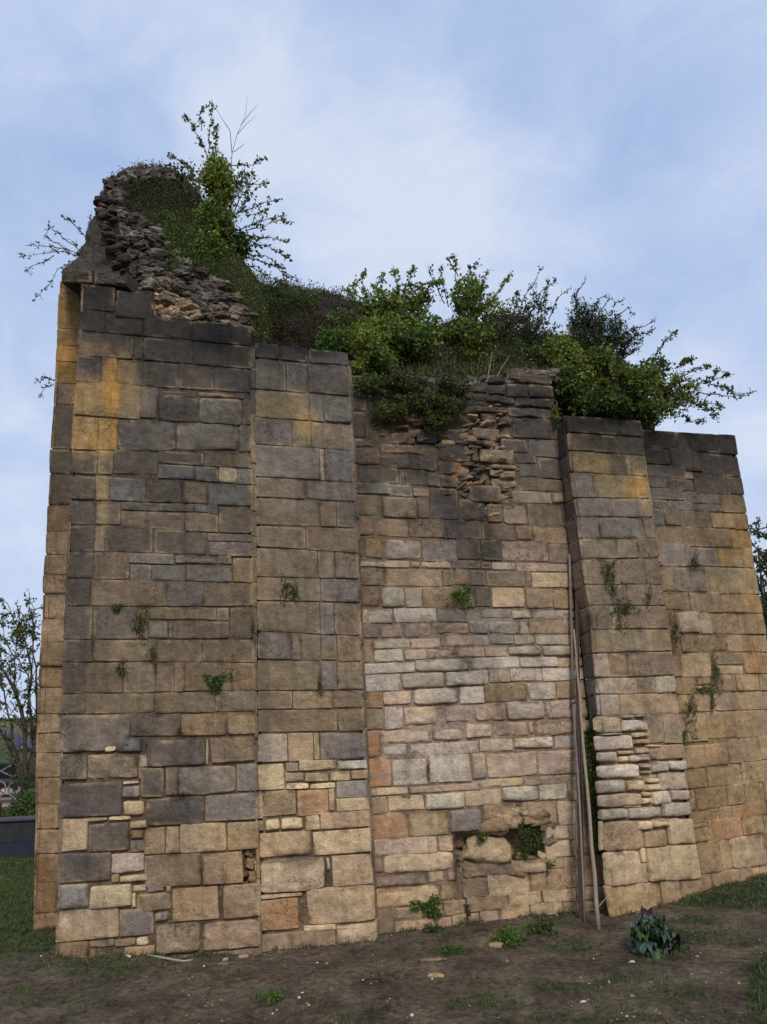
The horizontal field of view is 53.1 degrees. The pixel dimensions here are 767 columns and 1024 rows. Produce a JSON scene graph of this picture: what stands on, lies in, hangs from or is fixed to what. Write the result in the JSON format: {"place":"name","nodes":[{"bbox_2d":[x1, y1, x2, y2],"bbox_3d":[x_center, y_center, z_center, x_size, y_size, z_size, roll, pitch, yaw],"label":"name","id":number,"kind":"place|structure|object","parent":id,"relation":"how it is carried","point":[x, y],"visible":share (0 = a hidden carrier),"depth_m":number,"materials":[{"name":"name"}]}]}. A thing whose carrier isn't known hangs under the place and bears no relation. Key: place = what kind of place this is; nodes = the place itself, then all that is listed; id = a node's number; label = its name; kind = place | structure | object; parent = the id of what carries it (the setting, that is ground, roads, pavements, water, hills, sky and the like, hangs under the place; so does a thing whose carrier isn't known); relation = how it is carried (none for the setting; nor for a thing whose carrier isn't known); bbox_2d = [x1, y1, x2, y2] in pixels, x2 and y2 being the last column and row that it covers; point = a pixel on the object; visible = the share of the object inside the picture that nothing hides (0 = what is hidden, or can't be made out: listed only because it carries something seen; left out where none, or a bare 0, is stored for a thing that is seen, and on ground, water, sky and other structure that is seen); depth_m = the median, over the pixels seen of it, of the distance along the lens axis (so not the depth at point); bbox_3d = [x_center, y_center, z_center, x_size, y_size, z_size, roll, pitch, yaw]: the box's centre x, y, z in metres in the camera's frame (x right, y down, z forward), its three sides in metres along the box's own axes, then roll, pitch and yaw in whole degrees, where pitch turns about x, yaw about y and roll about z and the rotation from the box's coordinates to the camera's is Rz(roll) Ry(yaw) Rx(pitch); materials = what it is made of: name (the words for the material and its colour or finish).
{"place":"outdoors","nodes":[
{"label":"outdoors","id":0,"kind":"place"},
{"bbox_2d":[0,717,766,1023],"bbox_3d":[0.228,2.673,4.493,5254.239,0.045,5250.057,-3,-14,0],"label":"ground","id":1,"kind":"structure","parent":0,"point":[155,1002],"depth_m":4.36,"materials":[{"name":"soil"}]},
{"bbox_2d":[0,787,33,814],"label":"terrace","id":2,"kind":"structure","parent":1,"relation":"on","point":[4,800],"depth_m":12.89,"materials":[{"name":"beige stone"}]},
{"bbox_2d":[0,731,36,796],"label":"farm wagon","id":3,"kind":"object","parent":2,"relation":"on","point":[6,782],"visible":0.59,"depth_m":12.62,"materials":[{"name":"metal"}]},
{"bbox_2d":[1,784,35,816],"bbox_3d":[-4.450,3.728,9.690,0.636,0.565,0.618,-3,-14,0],"label":"hedge","id":4,"kind":"object","parent":2,"relation":"on","point":[26,806],"visible":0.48,"depth_m":9.55,"materials":[{"name":"green plant"}]},
{"bbox_2d":[0,589,41,795],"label":"hawthorn tree","id":5,"kind":"object","parent":2,"relation":"on","point":[27,767],"visible":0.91,"depth_m":11.22,"materials":[{"name":"green plant"}]},
{"bbox_2d":[7,771,35,802],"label":"thicket","id":6,"kind":"object","parent":2,"relation":"on","point":[23,782],"visible":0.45,"depth_m":10.81,"materials":[{"name":"green plant"}]},
{"bbox_2d":[0,815,35,855],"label":"garden wall","id":7,"kind":"structure","parent":1,"relation":"on","point":[17,835],"depth_m":8.97,"materials":[{"name":"grey concrete"}]},
{"bbox_2d":[13,713,38,728],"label":"hedgerow","id":8,"kind":"object","parent":1,"relation":"on","point":[20,725],"visible":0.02,"depth_m":60.67,"materials":[{"name":"green plant"}]},
{"bbox_2d":[146,954,192,961],"bbox_3d":[-1.376,2.853,4.911,0.350,0.027,0.035,-8,-14,20],"label":"stick","id":9,"kind":"object","parent":1,"relation":"on","point":[168,958],"visible":1,"depth_m":4.89,"materials":[{"name":"grey wood"}]},
{"bbox_2d":[217,962,228,965],"bbox_3d":[-0.993,2.796,4.755,0.080,0.015,0.043,-3,-14,0],"label":"stone","id":10,"kind":"object","parent":1,"relation":"on","point":[222,963],"visible":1,"depth_m":4.74,"materials":[{"name":"grey stone"}]},
{"bbox_2d":[238,954,248,957],"bbox_3d":[-0.894,2.833,4.893,0.067,0.026,0.048,5,-16,-31],"label":"stone","id":11,"kind":"object","parent":1,"relation":"on","point":[243,955],"visible":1,"depth_m":4.88,"materials":[{"name":"beige stone"}]},
{"bbox_2d":[261,985,284,1001],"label":"weed","id":12,"kind":"object","parent":1,"relation":"on","point":[275,995],"visible":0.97,"depth_m":4.14,"materials":[{"name":"green plant"}]},
{"bbox_2d":[2,876,766,1023],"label":"gravel litter","id":13,"kind":"object","parent":1,"relation":"on","point":[450,940],"visible":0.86,"depth_m":4.59,"materials":[{"name":"grey gravel"}]},
{"bbox_2d":[33,164,766,957],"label":"ruined tower","id":14,"kind":"structure","parent":1,"relation":"on","point":[217,470],"depth_m":5.75,"materials":[{"name":"stone"}]},
{"bbox_2d":[35,373,54,397],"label":"shrub","id":15,"kind":"object","parent":14,"relation":"attached to","point":[46,386],"visible":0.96,"depth_m":7.43,"materials":[{"name":"green plant"}]},
{"bbox_2d":[18,211,91,301],"bbox_3d":[-3.186,-2.490,7.446,0.769,0.903,0.181,-4,-14,4],"label":"shrub","id":16,"kind":"object","parent":14,"relation":"on","point":[65,248],"visible":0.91,"depth_m":7.48,"materials":[{"name":"green plant"}]},
{"bbox_2d":[107,603,123,614],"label":"wall plant","id":17,"kind":"object","parent":14,"relation":"attached to","point":[117,607],"depth_m":5.56,"materials":[{"name":"green plant"}]},
{"bbox_2d":[115,659,128,680],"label":"wall plant","id":18,"kind":"object","parent":14,"relation":"attached to","point":[119,670],"depth_m":5.45,"materials":[{"name":"green plant"}]},
{"bbox_2d":[130,605,146,645],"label":"wall plant","id":19,"kind":"object","parent":14,"relation":"attached to","point":[138,628],"depth_m":5.51,"materials":[{"name":"green plant"}]},
{"bbox_2d":[145,641,157,667],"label":"wall plant","id":20,"kind":"object","parent":14,"relation":"attached to","point":[152,655],"depth_m":5.45,"materials":[{"name":"green plant"}]},
{"bbox_2d":[202,672,226,694],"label":"wall plant","id":21,"kind":"object","parent":14,"relation":"attached to","point":[218,682],"depth_m":5.36,"materials":[{"name":"green plant"}]},
{"bbox_2d":[164,99,301,287],"bbox_3d":[-1.402,-2.979,7.102,1.233,2.003,0.678,0,-14,-12],"label":"shrub","id":22,"kind":"object","parent":14,"relation":"on","point":[217,217],"visible":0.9,"depth_m":7.05,"materials":[{"name":"green plant"}]},
{"bbox_2d":[218,103,252,162],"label":"dead twigs","id":23,"kind":"object","parent":22,"relation":"attached to","point":[237,133],"visible":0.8,"depth_m":7.50,"materials":[{"name":"grey plant"}]},
{"bbox_2d":[250,604,256,644],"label":"wall plant","id":24,"kind":"object","parent":14,"relation":"attached to","point":[253,626],"depth_m":5.42,"materials":[{"name":"green plant"}]},
{"bbox_2d":[280,571,292,605],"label":"wall plant","id":25,"kind":"object","parent":14,"relation":"attached to","point":[285,589],"depth_m":5.54,"materials":[{"name":"green plant"}]},
{"bbox_2d":[289,580,300,602],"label":"wall plant","id":26,"kind":"object","parent":14,"relation":"attached to","point":[295,593],"depth_m":5.54,"materials":[{"name":"green plant"}]},
{"bbox_2d":[316,674,323,696],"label":"wall plant","id":27,"kind":"object","parent":14,"relation":"attached to","point":[319,685],"depth_m":5.40,"materials":[{"name":"green plant"}]},
{"bbox_2d":[311,304,403,387],"bbox_3d":[-0.210,-1.390,6.393,0.773,0.914,0.597,-3,-14,0],"label":"shrub","id":28,"kind":"object","parent":14,"relation":"on","point":[353,340],"visible":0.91,"depth_m":6.25,"materials":[{"name":"green plant"}]},
{"bbox_2d":[101,158,630,378],"bbox_3d":[-0.170,-2.383,7.159,5.319,3.110,1.460,-3,-14,0],"label":"heather cover","id":29,"kind":"object","parent":14,"relation":"on","point":[177,225],"visible":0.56,"depth_m":6.75,"materials":[{"name":"green plant"}]},
{"bbox_2d":[341,264,445,364],"bbox_3d":[0.191,-1.754,6.811,0.854,1.111,0.828,10,-19,-43],"label":"shrub","id":30,"kind":"object","parent":14,"relation":"on","point":[397,326],"visible":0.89,"depth_m":6.77,"materials":[{"name":"green plant"}]},
{"bbox_2d":[353,367,474,433],"bbox_3d":[0.248,-0.899,6.197,1.009,0.619,0.433,-1,-14,-8],"label":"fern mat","id":31,"kind":"object","parent":14,"relation":"attached to","point":[433,406],"visible":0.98,"depth_m":6.11,"materials":[{"name":"green plant"}]},
{"bbox_2d":[409,899,426,912],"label":"wall plant","id":32,"kind":"object","parent":14,"relation":"attached to","point":[416,905],"depth_m":5.27,"materials":[{"name":"green plant"}]},
{"bbox_2d":[426,764,430,785],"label":"wall plant","id":33,"kind":"object","parent":14,"relation":"attached to","point":[428,769],"depth_m":5.50,"materials":[{"name":"green plant"}]},
{"bbox_2d":[417,893,442,921],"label":"wall plant","id":34,"kind":"object","parent":14,"relation":"attached to","point":[430,908],"depth_m":5.28,"materials":[{"name":"green plant"}]},
{"bbox_2d":[454,847,462,884],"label":"wall plant","id":35,"kind":"object","parent":14,"relation":"attached to","point":[456,863],"depth_m":5.43,"materials":[{"name":"green plant"}]},
{"bbox_2d":[446,582,473,610],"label":"fern","id":36,"kind":"object","parent":14,"relation":"attached to","point":[465,596],"visible":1,"depth_m":5.86,"materials":[{"name":"green plant"}]},
{"bbox_2d":[462,897,471,922],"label":"wall plant","id":37,"kind":"object","parent":14,"relation":"attached to","point":[468,911],"depth_m":5.33,"materials":[{"name":"green plant"}]},
{"bbox_2d":[375,359,560,376],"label":"tall grass","id":38,"kind":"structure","parent":14,"relation":"on","point":[466,373],"depth_m":6.55,"materials":[{"name":"green plant"}]},
{"bbox_2d":[427,253,518,349],"bbox_3d":[0.815,-1.894,6.993,0.612,1.156,0.800,-14,-17,38],"label":"shrub","id":39,"kind":"object","parent":14,"relation":"on","point":[471,322],"visible":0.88,"depth_m":6.92,"materials":[{"name":"green plant"}]},
{"bbox_2d":[475,830,489,843],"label":"wall plant","id":40,"kind":"object","parent":14,"relation":"attached to","point":[481,837],"depth_m":5.47,"materials":[{"name":"green plant"}]},
{"bbox_2d":[420,304,560,369],"bbox_3d":[0.920,-1.566,6.967,1.410,0.777,0.648,-1,-14,-6],"label":"shrub","id":41,"kind":"object","parent":14,"relation":"on","point":[505,326],"visible":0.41,"depth_m":6.88,"materials":[{"name":"green plant"}]},
{"bbox_2d":[509,806,528,842],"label":"wall plant","id":42,"kind":"object","parent":14,"relation":"attached to","point":[520,827],"depth_m":5.56,"materials":[{"name":"green plant"}]},
{"bbox_2d":[512,824,547,861],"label":"wall plant","id":43,"kind":"object","parent":14,"relation":"attached to","point":[533,844],"depth_m":5.57,"materials":[{"name":"green plant"}]},
{"bbox_2d":[494,266,571,350],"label":"shrub","id":44,"kind":"object","parent":14,"relation":"on","point":[528,327],"visible":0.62,"depth_m":7.14,"materials":[{"name":"green plant"}]},
{"bbox_2d":[544,857,551,882],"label":"wall plant","id":45,"kind":"object","parent":14,"relation":"attached to","point":[547,865],"depth_m":5.51,"materials":[{"name":"green plant"}]},
{"bbox_2d":[549,384,561,428],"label":"wall plant","id":46,"kind":"object","parent":14,"relation":"on","point":[556,414],"visible":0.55,"depth_m":6.41,"materials":[{"name":"green plant"}]},
{"bbox_2d":[582,708,597,847],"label":"wall plant","id":47,"kind":"object","parent":14,"relation":"attached to","point":[591,773],"depth_m":5.64,"materials":[{"name":"green plant"}]},
{"bbox_2d":[592,820,597,858],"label":"wall plant","id":48,"kind":"object","parent":14,"relation":"attached to","point":[596,839],"depth_m":5.61,"materials":[{"name":"green plant"}]},
{"bbox_2d":[557,277,655,361],"bbox_3d":[2.030,-1.782,7.221,1.114,1.062,0.498,-3,-14,0],"label":"shrub","id":49,"kind":"object","parent":14,"relation":"on","point":[584,327],"visible":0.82,"depth_m":7.19,"materials":[{"name":"green plant"}]},
{"bbox_2d":[598,557,621,590],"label":"wall plant","id":50,"kind":"object","parent":14,"relation":"attached to","point":[608,573],"depth_m":6.03,"materials":[{"name":"green plant"}]},
{"bbox_2d":[609,582,618,606],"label":"wall plant","id":51,"kind":"object","parent":14,"relation":"attached to","point":[614,592],"depth_m":6.00,"materials":[{"name":"green plant"}]},
{"bbox_2d":[611,612,629,634],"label":"wall plant","id":52,"kind":"object","parent":14,"relation":"attached to","point":[621,626],"depth_m":5.95,"materials":[{"name":"green plant"}]},
{"bbox_2d":[610,597,640,618],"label":"wall plant","id":53,"kind":"object","parent":14,"relation":"attached to","point":[627,606],"depth_m":6.02,"materials":[{"name":"green plant"}]},
{"bbox_2d":[642,583,652,611],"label":"wall plant","id":54,"kind":"object","parent":14,"relation":"attached to","point":[648,598],"depth_m":6.19,"materials":[{"name":"green plant"}]},
{"bbox_2d":[540,328,756,427],"bbox_3d":[2.431,-1.223,6.851,2.069,1.054,0.669,0,-14,-13],"label":"shrub","id":55,"kind":"object","parent":14,"relation":"on","point":[606,385],"visible":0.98,"depth_m":6.72,"materials":[{"name":"green plant"}]},
{"bbox_2d":[670,614,683,651],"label":"wall plant","id":56,"kind":"object","parent":14,"relation":"attached to","point":[676,628],"depth_m":6.34,"materials":[{"name":"green plant"}]},
{"bbox_2d":[682,724,690,748],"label":"wall plant","id":57,"kind":"object","parent":14,"relation":"attached to","point":[685,732],"depth_m":6.12,"materials":[{"name":"green plant"}]},
{"bbox_2d":[682,690,698,741],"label":"wall plant","id":58,"kind":"object","parent":14,"relation":"attached to","point":[690,710],"depth_m":6.21,"materials":[{"name":"green plant"}]},
{"bbox_2d":[689,550,700,570],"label":"wall plant","id":59,"kind":"object","parent":14,"relation":"attached to","point":[693,559],"depth_m":6.66,"materials":[{"name":"green plant"}]},
{"bbox_2d":[690,683,712,692],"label":"wall plant","id":60,"kind":"object","parent":14,"relation":"attached to","point":[705,688],"depth_m":6.35,"materials":[{"name":"green plant"}]},
{"bbox_2d":[710,691,717,715],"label":"wall plant","id":61,"kind":"object","parent":14,"relation":"attached to","point":[712,702],"depth_m":6.36,"materials":[{"name":"green plant"}]},
{"bbox_2d":[709,647,723,700],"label":"wall plant","id":62,"kind":"object","parent":14,"relation":"attached to","point":[717,670],"depth_m":6.45,"materials":[{"name":"green plant"}]},
{"bbox_2d":[418,957,447,960],"bbox_3d":[0.299,2.702,4.640,0.177,0.013,0.043,-3,-14,0],"label":"stone","id":63,"kind":"object","parent":1,"relation":"on","point":[434,959],"visible":1,"depth_m":4.63,"materials":[{"name":"beige stone"}]},
{"bbox_2d":[421,922,445,932],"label":"weed","id":64,"kind":"object","parent":1,"relation":"on","point":[433,928],"visible":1,"depth_m":5.16,"materials":[{"name":"green plant"}]},
{"bbox_2d":[427,973,444,977],"bbox_3d":[0.299,2.645,4.380,0.104,0.025,0.064,-3,-14,0],"label":"stone","id":65,"kind":"object","parent":1,"relation":"on","point":[435,975],"visible":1,"depth_m":4.36,"materials":[{"name":"beige stone"}]},
{"bbox_2d":[436,943,468,954],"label":"weed","id":66,"kind":"object","parent":1,"relation":"on","point":[446,947],"visible":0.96,"depth_m":4.77,"materials":[{"name":"green plant"}]},
{"bbox_2d":[487,942,502,947],"bbox_3d":[0.704,2.725,4.833,0.099,0.037,0.062,-3,-14,0],"label":"stone","id":67,"kind":"object","parent":1,"relation":"on","point":[495,945],"visible":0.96,"depth_m":4.81,"materials":[{"name":"beige stone"}]},
{"bbox_2d":[489,923,529,947],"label":"weed","id":68,"kind":"object","parent":1,"relation":"on","point":[512,937],"visible":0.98,"depth_m":4.86,"materials":[{"name":"green plant"}]},
{"bbox_2d":[524,914,556,936],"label":"weed","id":69,"kind":"object","parent":1,"relation":"on","point":[539,926],"visible":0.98,"depth_m":5.03,"materials":[{"name":"green plant"}]},
{"bbox_2d":[568,554,585,921],"bbox_3d":[1.402,1.581,5.689,0.082,2.606,0.397,-14,-17,38],"label":"conduit pipe","id":70,"kind":"object","parent":1,"relation":"on","point":[573,701],"visible":0.98,"depth_m":5.73,"materials":[{"name":"metal"}]},
{"bbox_2d":[575,598,584,919],"bbox_3d":[1.439,1.750,5.653,0.374,2.250,0.044,8,-17,-38],"label":"wooden pole","id":71,"kind":"object","parent":1,"relation":"on","point":[579,752],"visible":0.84,"depth_m":5.61,"materials":[{"name":"wood"}]},
{"bbox_2d":[573,629,606,929],"bbox_3d":[1.472,1.835,5.495,0.084,2.016,0.492,-8,-14,19],"label":"wooden pole","id":72,"kind":"object","parent":1,"relation":"on","point":[596,907],"visible":0.95,"depth_m":5.37,"materials":[{"name":"brown wood"}]},
{"bbox_2d":[625,905,685,959],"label":"leafy plant","id":73,"kind":"object","parent":1,"relation":"on","point":[652,935],"visible":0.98,"depth_m":4.56,"materials":[{"name":"green plant"}]},
{"bbox_2d":[668,934,693,953],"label":"weed","id":74,"kind":"object","parent":1,"relation":"on","point":[687,949],"visible":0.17,"depth_m":4.58,"materials":[{"name":"green plant"}]},
{"bbox_2d":[748,517,766,626],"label":"hawthorn tree","id":75,"kind":"object","parent":1,"relation":"on","point":[761,562],"visible":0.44,"depth_m":12.07,"materials":[{"name":"green plant"}]},
{"bbox_2d":[758,592,766,637],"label":"evergreen bush","id":76,"kind":"object","parent":1,"relation":"on","point":[764,608],"visible":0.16,"depth_m":11.05,"materials":[{"name":"green plant"}]},
{"bbox_2d":[0,857,766,1023],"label":"grass","id":77,"kind":"structure","parent":0,"point":[11,921],"depth_m":5.08,"materials":[{"name":"green plant"}]},
{"bbox_2d":[0,0,766,717],"label":"sky","id":78,"kind":"structure","parent":0,"point":[620,146],"materials":[{"name":"blue"}]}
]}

